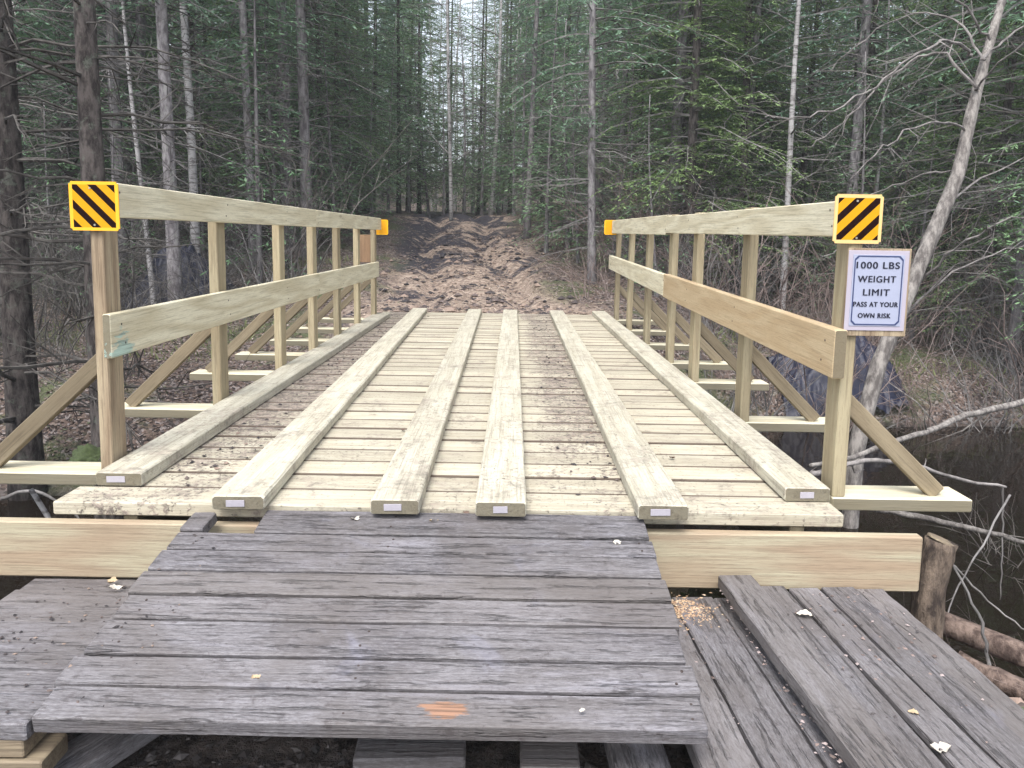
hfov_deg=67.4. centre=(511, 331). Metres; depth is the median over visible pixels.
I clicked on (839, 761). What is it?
bark debris
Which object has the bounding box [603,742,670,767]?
support plank
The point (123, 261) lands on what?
bare shrub
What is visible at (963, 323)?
bare shrub
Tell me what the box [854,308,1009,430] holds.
bare shrub
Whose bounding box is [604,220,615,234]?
hazard plate
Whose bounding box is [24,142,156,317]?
bare shrub
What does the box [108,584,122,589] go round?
fallen leaf
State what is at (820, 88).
evergreen tree
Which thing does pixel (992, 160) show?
evergreen tree
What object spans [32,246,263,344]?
bare shrub
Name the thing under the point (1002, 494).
fallen branch
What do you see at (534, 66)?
evergreen tree
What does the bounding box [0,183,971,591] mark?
footbridge
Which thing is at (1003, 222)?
bare shrub
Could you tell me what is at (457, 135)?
bare tree
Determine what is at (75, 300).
bare shrub
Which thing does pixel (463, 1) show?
sky
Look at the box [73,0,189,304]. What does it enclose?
bare tree
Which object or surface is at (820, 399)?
bare shrub
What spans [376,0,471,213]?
evergreen tree
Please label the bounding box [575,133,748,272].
bare shrub
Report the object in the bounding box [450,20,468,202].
bare tree
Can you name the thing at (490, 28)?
evergreen tree
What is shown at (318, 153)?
evergreen sapling
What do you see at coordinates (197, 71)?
bare tree
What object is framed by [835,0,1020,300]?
evergreen tree
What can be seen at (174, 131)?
bare tree
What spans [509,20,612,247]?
evergreen sapling
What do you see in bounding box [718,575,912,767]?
loose plank
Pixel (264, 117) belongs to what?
evergreen tree
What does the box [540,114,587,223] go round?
evergreen sapling
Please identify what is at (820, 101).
evergreen tree
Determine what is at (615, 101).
evergreen tree
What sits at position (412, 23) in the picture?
evergreen tree
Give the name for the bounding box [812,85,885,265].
evergreen sapling
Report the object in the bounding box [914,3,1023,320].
evergreen tree
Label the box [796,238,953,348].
bare shrub
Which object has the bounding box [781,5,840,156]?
evergreen tree
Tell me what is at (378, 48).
evergreen tree
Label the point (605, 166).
evergreen sapling
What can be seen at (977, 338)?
bare shrub
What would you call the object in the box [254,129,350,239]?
bare shrub
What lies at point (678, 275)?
bare shrub
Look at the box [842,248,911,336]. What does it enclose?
weight limit sign
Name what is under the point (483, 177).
evergreen sapling
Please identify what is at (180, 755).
gravel
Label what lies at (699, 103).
evergreen tree
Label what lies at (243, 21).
evergreen tree
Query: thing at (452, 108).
bare tree
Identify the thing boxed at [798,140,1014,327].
bare shrub
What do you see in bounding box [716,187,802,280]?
bare shrub
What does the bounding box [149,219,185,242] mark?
bare shrub
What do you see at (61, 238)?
bare shrub
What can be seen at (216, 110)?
evergreen tree
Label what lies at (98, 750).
support plank
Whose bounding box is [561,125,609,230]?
evergreen sapling
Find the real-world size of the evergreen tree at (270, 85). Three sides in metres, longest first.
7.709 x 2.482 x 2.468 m
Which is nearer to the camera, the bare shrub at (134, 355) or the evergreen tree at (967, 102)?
the bare shrub at (134, 355)
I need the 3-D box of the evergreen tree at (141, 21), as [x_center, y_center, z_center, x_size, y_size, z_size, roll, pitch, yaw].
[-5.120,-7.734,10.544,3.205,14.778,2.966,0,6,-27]
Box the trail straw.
[288,215,664,332]
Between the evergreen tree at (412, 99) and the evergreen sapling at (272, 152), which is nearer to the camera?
the evergreen sapling at (272, 152)
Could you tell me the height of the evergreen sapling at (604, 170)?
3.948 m
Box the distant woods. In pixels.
[32,0,1023,202]
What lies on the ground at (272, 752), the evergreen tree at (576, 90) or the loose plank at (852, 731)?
the evergreen tree at (576, 90)
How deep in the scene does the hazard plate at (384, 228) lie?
6.94 m
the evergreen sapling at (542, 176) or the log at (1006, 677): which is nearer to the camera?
the log at (1006, 677)
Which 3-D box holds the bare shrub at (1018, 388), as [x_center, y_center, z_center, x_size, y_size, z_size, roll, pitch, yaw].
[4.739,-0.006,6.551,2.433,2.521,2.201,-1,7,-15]
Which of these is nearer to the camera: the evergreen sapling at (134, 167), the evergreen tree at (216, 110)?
the evergreen sapling at (134, 167)
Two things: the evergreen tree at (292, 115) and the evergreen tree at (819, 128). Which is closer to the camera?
the evergreen tree at (819, 128)
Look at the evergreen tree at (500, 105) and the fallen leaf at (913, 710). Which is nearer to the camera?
the fallen leaf at (913, 710)
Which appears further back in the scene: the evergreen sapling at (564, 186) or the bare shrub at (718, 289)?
the evergreen sapling at (564, 186)
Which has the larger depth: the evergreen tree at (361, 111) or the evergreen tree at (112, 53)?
the evergreen tree at (361, 111)
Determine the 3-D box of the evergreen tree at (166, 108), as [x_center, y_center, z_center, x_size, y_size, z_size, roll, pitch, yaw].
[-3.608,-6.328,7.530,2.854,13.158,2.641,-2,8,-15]
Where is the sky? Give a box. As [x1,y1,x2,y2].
[170,0,957,175]
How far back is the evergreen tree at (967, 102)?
12.88 m
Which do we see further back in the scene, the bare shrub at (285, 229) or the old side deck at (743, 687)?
the bare shrub at (285, 229)
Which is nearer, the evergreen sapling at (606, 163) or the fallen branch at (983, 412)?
the fallen branch at (983, 412)
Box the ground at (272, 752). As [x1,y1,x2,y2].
[0,168,1023,767]
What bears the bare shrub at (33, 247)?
on the ground at (272, 752)
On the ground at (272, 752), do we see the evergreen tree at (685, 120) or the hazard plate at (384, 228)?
the evergreen tree at (685, 120)
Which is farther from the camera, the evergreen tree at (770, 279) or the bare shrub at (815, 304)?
the evergreen tree at (770, 279)
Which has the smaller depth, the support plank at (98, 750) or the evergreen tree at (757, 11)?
the support plank at (98, 750)
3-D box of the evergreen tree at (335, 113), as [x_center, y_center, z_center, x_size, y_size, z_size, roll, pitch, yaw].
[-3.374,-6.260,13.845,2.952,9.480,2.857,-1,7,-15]
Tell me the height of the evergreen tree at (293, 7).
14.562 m
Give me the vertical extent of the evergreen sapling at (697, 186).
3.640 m
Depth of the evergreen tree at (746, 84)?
10.06 m
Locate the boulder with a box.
[766,320,909,416]
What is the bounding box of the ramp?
[32,510,707,743]
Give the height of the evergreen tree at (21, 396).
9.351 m
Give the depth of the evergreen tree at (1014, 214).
7.08 m
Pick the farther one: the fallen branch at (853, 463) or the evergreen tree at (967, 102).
the evergreen tree at (967, 102)
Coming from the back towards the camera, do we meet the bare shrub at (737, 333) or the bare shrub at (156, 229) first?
the bare shrub at (156, 229)
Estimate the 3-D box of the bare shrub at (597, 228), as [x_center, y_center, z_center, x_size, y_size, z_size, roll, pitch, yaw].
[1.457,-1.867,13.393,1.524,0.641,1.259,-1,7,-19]
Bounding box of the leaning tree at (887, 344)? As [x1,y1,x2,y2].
[715,0,1023,528]
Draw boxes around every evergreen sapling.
[20,102,84,308]
[56,70,164,296]
[104,103,185,270]
[150,100,231,239]
[164,85,245,269]
[182,0,340,284]
[206,92,244,223]
[212,1,316,253]
[226,112,269,241]
[262,0,364,236]
[292,85,342,235]
[296,2,382,239]
[324,37,403,230]
[340,22,406,216]
[359,23,419,214]
[380,10,442,212]
[381,52,461,217]
[420,57,473,214]
[428,3,504,214]
[447,55,515,215]
[461,37,521,215]
[476,1,561,223]
[477,26,555,215]
[502,8,583,252]
[507,0,581,230]
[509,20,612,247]
[529,89,607,263]
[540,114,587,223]
[542,86,606,241]
[555,133,578,223]
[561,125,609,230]
[568,54,662,271]
[570,63,626,222]
[581,71,626,219]
[597,4,681,258]
[598,96,692,297]
[654,82,721,249]
[764,103,834,314]
[769,182,817,295]
[806,51,921,319]
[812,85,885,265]
[825,111,887,247]
[870,37,963,284]
[886,99,978,340]
[919,197,983,322]
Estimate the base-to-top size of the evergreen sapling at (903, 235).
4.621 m
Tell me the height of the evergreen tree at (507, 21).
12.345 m
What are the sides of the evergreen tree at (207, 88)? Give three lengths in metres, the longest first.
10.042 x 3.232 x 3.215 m
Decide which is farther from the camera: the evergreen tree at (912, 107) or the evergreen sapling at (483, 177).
the evergreen sapling at (483, 177)
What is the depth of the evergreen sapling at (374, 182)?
16.37 m
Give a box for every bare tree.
[26,88,80,186]
[44,0,297,253]
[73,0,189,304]
[107,11,225,230]
[159,2,236,192]
[171,11,219,229]
[223,0,353,234]
[403,0,493,220]
[404,0,454,210]
[411,0,459,210]
[415,3,461,203]
[424,0,492,166]
[428,0,477,209]
[436,0,525,214]
[441,0,497,212]
[444,35,469,210]
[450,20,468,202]
[456,13,480,207]
[461,0,519,211]
[466,2,520,212]
[553,0,602,192]
[715,0,854,309]
[832,0,945,246]
[834,3,892,176]
[891,3,959,255]
[982,45,1022,289]
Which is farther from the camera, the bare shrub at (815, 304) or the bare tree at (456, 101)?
the bare tree at (456, 101)
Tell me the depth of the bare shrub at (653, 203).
10.50 m
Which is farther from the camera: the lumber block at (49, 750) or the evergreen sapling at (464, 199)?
the evergreen sapling at (464, 199)
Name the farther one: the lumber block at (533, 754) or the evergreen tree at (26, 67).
the evergreen tree at (26, 67)
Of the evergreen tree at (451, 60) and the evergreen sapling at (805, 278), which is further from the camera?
the evergreen tree at (451, 60)
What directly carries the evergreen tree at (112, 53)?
on the ground at (272, 752)
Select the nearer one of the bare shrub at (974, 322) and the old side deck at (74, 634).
the old side deck at (74, 634)
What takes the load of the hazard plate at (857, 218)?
attached to the footbridge
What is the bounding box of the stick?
[29,488,50,517]
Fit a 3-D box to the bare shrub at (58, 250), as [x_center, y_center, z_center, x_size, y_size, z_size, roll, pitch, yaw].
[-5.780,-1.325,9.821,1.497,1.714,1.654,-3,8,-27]
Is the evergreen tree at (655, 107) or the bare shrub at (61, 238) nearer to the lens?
the bare shrub at (61, 238)
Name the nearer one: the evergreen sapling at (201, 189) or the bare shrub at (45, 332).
the bare shrub at (45, 332)
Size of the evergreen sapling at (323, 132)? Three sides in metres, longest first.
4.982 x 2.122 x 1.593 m
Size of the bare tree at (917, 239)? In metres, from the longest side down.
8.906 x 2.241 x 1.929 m
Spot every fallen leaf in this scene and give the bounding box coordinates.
[107,576,116,582]
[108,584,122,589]
[251,674,260,678]
[796,609,811,616]
[907,708,918,714]
[930,741,950,752]
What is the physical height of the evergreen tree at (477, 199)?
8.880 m
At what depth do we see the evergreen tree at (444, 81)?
23.78 m
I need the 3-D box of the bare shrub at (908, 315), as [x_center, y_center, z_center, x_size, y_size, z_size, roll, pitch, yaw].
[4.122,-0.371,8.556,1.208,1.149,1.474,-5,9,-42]
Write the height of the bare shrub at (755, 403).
1.910 m
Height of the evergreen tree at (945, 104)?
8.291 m
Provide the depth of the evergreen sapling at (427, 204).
20.73 m
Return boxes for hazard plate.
[68,181,119,230]
[376,220,387,234]
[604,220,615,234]
[832,194,883,243]
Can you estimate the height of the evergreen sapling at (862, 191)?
3.582 m
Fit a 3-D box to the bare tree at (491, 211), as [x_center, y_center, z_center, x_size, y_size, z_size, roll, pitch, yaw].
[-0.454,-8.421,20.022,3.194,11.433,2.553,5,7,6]
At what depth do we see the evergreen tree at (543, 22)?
19.31 m
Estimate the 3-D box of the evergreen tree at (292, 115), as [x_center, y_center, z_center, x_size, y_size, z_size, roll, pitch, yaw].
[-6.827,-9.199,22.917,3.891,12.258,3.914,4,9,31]
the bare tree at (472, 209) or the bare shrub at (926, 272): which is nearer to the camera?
the bare shrub at (926, 272)
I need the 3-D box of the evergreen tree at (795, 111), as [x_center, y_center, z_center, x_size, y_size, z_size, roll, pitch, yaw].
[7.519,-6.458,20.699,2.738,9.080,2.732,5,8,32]
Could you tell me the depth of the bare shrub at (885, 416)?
6.76 m
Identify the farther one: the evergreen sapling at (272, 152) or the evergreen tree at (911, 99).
the evergreen tree at (911, 99)
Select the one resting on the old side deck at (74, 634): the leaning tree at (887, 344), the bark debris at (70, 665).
the bark debris at (70, 665)
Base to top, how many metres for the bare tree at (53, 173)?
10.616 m
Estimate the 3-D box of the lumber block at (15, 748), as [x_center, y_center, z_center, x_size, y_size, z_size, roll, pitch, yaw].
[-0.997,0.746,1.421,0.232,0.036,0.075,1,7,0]
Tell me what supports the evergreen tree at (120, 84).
on the ground at (272, 752)
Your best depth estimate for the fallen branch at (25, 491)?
3.03 m
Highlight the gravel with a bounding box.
[48,732,683,767]
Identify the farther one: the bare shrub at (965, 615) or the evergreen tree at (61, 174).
the evergreen tree at (61, 174)
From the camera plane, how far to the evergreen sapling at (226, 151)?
14.97 m
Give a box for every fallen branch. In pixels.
[0,489,79,518]
[808,382,1023,470]
[809,458,1006,487]
[867,510,1023,543]
[946,494,1010,645]
[953,565,990,664]
[954,565,1023,629]
[1000,486,1016,599]
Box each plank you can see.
[53,733,160,767]
[353,738,465,767]
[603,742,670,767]
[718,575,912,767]
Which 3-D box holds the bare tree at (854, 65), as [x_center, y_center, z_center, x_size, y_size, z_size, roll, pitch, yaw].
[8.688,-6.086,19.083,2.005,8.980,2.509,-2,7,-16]
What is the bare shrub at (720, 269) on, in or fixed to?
on the ground at (272, 752)
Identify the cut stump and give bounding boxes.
[910,532,958,639]
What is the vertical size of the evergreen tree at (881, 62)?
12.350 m
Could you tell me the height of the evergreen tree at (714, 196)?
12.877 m
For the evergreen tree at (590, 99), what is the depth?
9.26 m
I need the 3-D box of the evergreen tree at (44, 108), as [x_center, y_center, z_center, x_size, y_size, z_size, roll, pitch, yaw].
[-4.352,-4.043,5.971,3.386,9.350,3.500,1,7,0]
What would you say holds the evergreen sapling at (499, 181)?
on the ground at (272, 752)
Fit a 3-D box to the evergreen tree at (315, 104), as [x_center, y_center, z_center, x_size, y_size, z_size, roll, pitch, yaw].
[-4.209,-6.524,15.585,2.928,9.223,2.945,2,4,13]
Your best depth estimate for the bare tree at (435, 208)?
28.93 m
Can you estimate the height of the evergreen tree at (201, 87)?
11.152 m
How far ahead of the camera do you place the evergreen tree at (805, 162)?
11.32 m
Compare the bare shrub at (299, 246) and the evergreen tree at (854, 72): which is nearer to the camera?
the bare shrub at (299, 246)
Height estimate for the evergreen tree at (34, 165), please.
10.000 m
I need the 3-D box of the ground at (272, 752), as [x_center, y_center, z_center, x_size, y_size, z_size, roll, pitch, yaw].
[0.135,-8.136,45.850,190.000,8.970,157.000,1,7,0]
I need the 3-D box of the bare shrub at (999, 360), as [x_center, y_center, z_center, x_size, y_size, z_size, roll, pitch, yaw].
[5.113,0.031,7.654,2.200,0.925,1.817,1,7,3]
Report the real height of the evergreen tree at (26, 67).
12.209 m
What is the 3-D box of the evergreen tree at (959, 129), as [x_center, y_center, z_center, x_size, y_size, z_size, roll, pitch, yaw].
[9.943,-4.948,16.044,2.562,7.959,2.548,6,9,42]
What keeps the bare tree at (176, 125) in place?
on the ground at (272, 752)
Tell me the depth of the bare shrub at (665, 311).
7.71 m
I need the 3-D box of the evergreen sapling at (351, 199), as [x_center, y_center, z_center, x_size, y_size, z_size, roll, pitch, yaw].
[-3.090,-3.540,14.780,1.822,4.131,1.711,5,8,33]
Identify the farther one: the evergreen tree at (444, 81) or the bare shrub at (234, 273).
the evergreen tree at (444, 81)
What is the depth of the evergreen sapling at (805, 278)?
10.67 m
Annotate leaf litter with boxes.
[0,221,1021,460]
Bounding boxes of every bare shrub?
[0,163,146,335]
[0,165,82,341]
[0,169,82,316]
[0,309,85,376]
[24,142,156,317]
[25,163,180,360]
[26,140,154,297]
[26,164,70,271]
[26,179,77,295]
[29,147,150,298]
[29,197,82,290]
[29,220,183,306]
[30,163,194,376]
[30,247,126,313]
[31,205,208,309]
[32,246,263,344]
[37,273,166,310]
[44,249,208,309]
[73,221,207,274]
[119,245,206,304]
[119,245,271,338]
[126,250,269,294]
[139,240,290,289]
[143,222,267,296]
[143,224,245,260]
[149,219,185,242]
[156,138,315,277]
[176,153,270,250]
[177,176,280,252]
[183,272,270,323]
[186,222,301,286]
[192,172,331,313]
[202,241,295,278]
[222,163,336,266]
[225,60,442,278]
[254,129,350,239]
[489,230,667,300]
[531,126,702,260]
[542,87,754,271]
[554,213,605,243]
[559,186,649,257]
[563,252,796,343]
[570,214,607,241]
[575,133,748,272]
[580,190,715,283]
[585,143,710,268]
[585,143,738,270]
[597,135,658,212]
[601,186,732,265]
[608,285,780,338]
[622,233,738,278]
[624,178,831,330]
[635,189,768,320]
[645,200,735,280]
[648,174,894,345]
[652,241,872,433]
[656,266,780,325]
[700,116,889,303]
[704,235,735,293]
[704,318,806,404]
[705,290,825,337]
[710,239,780,287]
[711,251,833,353]
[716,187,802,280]
[732,272,827,307]
[765,276,929,323]
[770,287,951,352]
[770,377,974,442]
[773,231,998,430]
[776,239,832,324]
[781,142,1023,344]
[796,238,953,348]
[796,244,835,322]
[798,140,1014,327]
[804,186,887,297]
[818,264,959,346]
[825,214,967,322]
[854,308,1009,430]
[866,204,983,318]
[885,591,1021,672]
[889,194,1015,348]
[900,316,1023,433]
[909,311,1011,366]
[918,483,1023,592]
[919,318,1023,401]
[929,187,1023,364]
[936,289,1023,385]
[938,213,1014,354]
[942,284,1023,369]
[966,250,1023,427]
[971,247,1023,333]
[973,301,1023,351]
[978,166,1023,283]
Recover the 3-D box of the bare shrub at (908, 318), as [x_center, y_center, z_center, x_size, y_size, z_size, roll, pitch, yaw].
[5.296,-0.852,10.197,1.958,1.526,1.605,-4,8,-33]
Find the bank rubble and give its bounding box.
[1009,697,1023,708]
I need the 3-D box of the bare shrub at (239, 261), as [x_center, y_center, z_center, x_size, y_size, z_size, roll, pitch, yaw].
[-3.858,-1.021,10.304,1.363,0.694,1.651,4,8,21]
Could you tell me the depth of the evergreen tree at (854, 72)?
12.86 m
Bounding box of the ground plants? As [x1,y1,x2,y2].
[39,252,1023,427]
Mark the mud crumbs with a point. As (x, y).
(258, 437)
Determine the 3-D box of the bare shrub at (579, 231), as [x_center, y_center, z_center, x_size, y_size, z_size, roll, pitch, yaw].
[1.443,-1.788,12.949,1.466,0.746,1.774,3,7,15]
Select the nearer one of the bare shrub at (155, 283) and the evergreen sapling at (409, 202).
the bare shrub at (155, 283)
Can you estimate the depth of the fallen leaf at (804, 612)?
1.92 m
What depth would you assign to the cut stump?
2.12 m
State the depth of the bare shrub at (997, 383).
7.33 m
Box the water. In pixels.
[0,426,1023,677]
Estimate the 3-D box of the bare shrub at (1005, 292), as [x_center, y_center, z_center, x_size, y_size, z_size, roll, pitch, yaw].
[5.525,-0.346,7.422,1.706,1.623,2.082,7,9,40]
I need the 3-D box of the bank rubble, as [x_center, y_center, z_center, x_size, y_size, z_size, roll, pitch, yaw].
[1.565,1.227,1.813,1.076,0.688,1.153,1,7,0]
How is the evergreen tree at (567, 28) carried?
on the ground at (272, 752)
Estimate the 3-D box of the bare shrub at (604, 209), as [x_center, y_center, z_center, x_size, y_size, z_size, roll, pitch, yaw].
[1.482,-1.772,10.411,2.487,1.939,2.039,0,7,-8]
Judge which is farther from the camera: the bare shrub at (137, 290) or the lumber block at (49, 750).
the bare shrub at (137, 290)
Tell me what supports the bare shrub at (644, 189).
on the ground at (272, 752)
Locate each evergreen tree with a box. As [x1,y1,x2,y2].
[0,0,309,518]
[0,0,317,500]
[12,0,128,245]
[12,0,177,305]
[12,0,182,265]
[12,0,238,295]
[13,0,106,262]
[14,0,197,280]
[14,14,57,206]
[14,25,58,212]
[15,2,110,213]
[16,0,157,254]
[16,2,62,236]
[17,0,71,241]
[17,11,38,173]
[18,0,214,265]
[19,0,69,211]
[22,0,253,275]
[25,0,308,301]
[30,4,107,194]
[42,4,184,226]
[58,0,299,258]
[73,1,207,228]
[99,7,216,187]
[101,1,243,195]
[133,0,362,273]
[134,0,344,240]
[135,0,278,194]
[148,2,237,196]
[181,8,267,194]
[192,0,392,252]
[192,0,394,260]
[200,1,326,201]
[200,17,244,194]
[200,26,252,192]
[203,17,268,198]
[214,1,327,202]
[216,0,378,206]
[236,0,296,172]
[239,6,329,204]
[249,4,296,183]
[252,0,409,233]
[260,0,419,228]
[262,0,390,208]
[279,0,409,211]
[315,0,411,213]
[324,0,434,212]
[324,2,390,189]
[326,0,420,210]
[328,1,401,208]
[341,3,395,209]
[348,0,454,213]
[370,21,401,200]
[376,0,461,210]
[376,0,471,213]
[377,1,393,196]
[384,0,445,201]
[404,0,490,212]
[412,0,489,197]
[434,0,518,215]
[453,0,520,211]
[453,0,548,211]
[458,0,549,213]
[468,1,526,211]
[475,0,588,238]
[483,0,587,213]
[498,0,620,216]
[500,0,712,284]
[505,0,586,210]
[509,0,670,237]
[519,8,549,212]
[522,0,585,197]
[541,0,676,200]
[541,0,735,214]
[546,0,790,271]
[548,1,601,212]
[555,0,598,198]
[558,0,677,226]
[570,0,796,263]
[575,2,639,204]
[576,1,721,210]
[582,0,830,286]
[586,0,767,237]
[597,0,764,211]
[603,1,665,214]
[604,0,770,243]
[634,0,871,301]
[656,4,726,240]
[658,0,848,257]
[661,0,858,291]
[696,0,833,289]
[700,0,860,282]
[700,7,772,246]
[702,0,909,303]
[704,2,816,238]
[705,5,797,243]
[724,4,806,257]
[729,0,978,292]
[750,0,959,260]
[763,2,890,281]
[763,7,892,263]
[773,4,822,249]
[780,0,924,253]
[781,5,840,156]
[784,5,851,239]
[794,4,879,249]
[808,19,841,243]
[822,0,1002,261]
[831,0,1023,332]
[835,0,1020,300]
[835,1,935,206]
[838,0,954,246]
[840,1,905,246]
[844,1,947,248]
[859,4,1023,374]
[865,0,1023,374]
[867,0,952,247]
[867,0,1022,297]
[876,0,1023,311]
[883,0,933,246]
[884,0,1023,351]
[900,0,1023,293]
[905,23,1023,278]
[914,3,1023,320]
[917,1,1021,226]
[917,13,971,252]
[920,0,1023,293]
[932,19,1023,368]
[939,11,1018,237]
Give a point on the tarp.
(160, 261)
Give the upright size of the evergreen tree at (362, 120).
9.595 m
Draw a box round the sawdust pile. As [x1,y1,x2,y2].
[671,589,722,634]
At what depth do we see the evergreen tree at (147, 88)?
12.97 m
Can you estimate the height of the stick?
0.168 m
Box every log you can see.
[943,611,1023,668]
[958,650,1023,700]
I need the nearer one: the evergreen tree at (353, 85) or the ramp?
the ramp
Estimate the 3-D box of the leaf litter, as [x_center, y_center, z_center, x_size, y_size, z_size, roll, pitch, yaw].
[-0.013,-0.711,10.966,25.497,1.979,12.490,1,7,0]
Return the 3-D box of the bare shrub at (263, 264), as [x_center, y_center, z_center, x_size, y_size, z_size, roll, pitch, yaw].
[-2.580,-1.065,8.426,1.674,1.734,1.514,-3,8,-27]
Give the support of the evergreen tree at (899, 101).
on the ground at (272, 752)
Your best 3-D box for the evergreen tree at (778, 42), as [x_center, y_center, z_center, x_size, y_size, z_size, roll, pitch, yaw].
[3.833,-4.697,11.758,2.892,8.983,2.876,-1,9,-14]
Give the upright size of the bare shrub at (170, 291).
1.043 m
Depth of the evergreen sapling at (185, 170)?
11.95 m
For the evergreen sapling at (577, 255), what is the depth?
10.94 m
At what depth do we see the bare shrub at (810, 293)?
8.50 m
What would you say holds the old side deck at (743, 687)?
on the ground at (272, 752)
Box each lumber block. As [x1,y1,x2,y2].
[0,732,47,757]
[0,733,67,767]
[520,741,579,767]
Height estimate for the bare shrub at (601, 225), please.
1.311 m
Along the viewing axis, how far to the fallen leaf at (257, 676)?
1.44 m
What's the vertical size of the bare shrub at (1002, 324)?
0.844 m
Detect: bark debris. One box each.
[0,530,221,712]
[683,590,987,766]
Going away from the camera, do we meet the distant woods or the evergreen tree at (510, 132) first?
the evergreen tree at (510, 132)
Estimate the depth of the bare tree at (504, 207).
25.58 m
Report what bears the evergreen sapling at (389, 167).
on the ground at (272, 752)
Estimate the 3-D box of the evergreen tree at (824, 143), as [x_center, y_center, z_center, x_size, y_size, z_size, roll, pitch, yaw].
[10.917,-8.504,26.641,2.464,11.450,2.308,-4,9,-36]
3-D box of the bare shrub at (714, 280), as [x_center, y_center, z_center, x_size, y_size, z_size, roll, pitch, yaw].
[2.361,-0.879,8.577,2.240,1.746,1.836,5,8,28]
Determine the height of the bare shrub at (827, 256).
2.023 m
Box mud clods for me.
[229,230,678,322]
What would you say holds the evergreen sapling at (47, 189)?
on the ground at (272, 752)
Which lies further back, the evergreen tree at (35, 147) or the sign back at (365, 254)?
the evergreen tree at (35, 147)
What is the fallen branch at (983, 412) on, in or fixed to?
on the ground at (272, 752)
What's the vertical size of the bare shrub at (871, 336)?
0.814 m
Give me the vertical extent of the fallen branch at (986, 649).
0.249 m
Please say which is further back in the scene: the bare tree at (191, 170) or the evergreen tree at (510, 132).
the evergreen tree at (510, 132)
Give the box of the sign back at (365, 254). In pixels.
[360,235,370,261]
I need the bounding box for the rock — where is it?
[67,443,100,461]
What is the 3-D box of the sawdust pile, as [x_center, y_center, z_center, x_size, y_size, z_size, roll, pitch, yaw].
[0.458,0.727,2.005,0.213,0.006,0.254,1,7,0]
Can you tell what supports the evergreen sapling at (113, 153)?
on the ground at (272, 752)
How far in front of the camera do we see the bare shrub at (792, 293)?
8.16 m
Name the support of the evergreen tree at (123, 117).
on the ground at (272, 752)
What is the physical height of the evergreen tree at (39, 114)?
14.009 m
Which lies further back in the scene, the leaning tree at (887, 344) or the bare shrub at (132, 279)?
the bare shrub at (132, 279)
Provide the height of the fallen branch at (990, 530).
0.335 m
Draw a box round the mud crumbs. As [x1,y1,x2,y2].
[144,313,618,494]
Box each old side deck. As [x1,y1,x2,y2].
[0,579,135,740]
[672,586,1023,767]
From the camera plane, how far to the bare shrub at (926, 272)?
10.51 m
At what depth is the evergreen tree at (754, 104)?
14.97 m
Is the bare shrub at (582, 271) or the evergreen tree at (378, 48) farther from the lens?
the evergreen tree at (378, 48)
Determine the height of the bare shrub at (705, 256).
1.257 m
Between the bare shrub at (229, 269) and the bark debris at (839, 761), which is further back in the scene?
the bare shrub at (229, 269)
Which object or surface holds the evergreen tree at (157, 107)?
on the ground at (272, 752)
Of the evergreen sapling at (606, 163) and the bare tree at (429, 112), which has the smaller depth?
the evergreen sapling at (606, 163)
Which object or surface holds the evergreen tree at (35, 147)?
on the ground at (272, 752)
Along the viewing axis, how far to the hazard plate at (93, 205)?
2.26 m
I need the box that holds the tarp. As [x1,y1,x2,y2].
[120,242,242,307]
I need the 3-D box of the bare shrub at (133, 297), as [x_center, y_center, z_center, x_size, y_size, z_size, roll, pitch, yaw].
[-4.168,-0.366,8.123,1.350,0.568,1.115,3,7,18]
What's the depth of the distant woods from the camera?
41.37 m
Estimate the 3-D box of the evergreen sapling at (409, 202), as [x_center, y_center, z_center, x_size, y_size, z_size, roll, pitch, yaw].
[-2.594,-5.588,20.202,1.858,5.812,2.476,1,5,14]
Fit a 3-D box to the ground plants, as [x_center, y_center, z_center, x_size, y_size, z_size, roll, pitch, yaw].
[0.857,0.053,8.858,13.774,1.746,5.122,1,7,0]
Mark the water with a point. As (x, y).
(984, 454)
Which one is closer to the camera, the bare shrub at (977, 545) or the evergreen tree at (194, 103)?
the bare shrub at (977, 545)
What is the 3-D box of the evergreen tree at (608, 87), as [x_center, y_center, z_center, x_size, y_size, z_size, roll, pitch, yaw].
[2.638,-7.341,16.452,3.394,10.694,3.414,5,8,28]
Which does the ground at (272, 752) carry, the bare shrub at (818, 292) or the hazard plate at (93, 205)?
the bare shrub at (818, 292)
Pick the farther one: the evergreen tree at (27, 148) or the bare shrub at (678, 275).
the evergreen tree at (27, 148)
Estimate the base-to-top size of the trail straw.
1.686 m
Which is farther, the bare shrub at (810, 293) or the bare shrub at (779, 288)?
the bare shrub at (779, 288)
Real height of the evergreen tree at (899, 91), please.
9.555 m
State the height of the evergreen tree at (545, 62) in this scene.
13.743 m
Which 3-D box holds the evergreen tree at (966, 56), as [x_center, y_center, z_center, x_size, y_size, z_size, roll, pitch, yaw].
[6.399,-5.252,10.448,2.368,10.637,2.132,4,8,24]
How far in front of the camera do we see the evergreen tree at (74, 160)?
13.35 m
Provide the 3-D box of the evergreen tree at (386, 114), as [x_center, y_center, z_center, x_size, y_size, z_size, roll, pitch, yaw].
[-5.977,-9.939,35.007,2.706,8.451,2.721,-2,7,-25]
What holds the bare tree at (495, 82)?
on the ground at (272, 752)
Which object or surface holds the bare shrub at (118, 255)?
on the ground at (272, 752)
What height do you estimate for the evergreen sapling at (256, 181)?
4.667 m
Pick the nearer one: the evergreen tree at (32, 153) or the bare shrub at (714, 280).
the bare shrub at (714, 280)
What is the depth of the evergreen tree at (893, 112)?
12.06 m
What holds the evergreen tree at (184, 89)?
on the ground at (272, 752)
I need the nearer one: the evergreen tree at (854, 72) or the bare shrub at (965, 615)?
the bare shrub at (965, 615)
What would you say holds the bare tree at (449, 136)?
on the ground at (272, 752)
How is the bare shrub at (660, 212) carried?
on the ground at (272, 752)

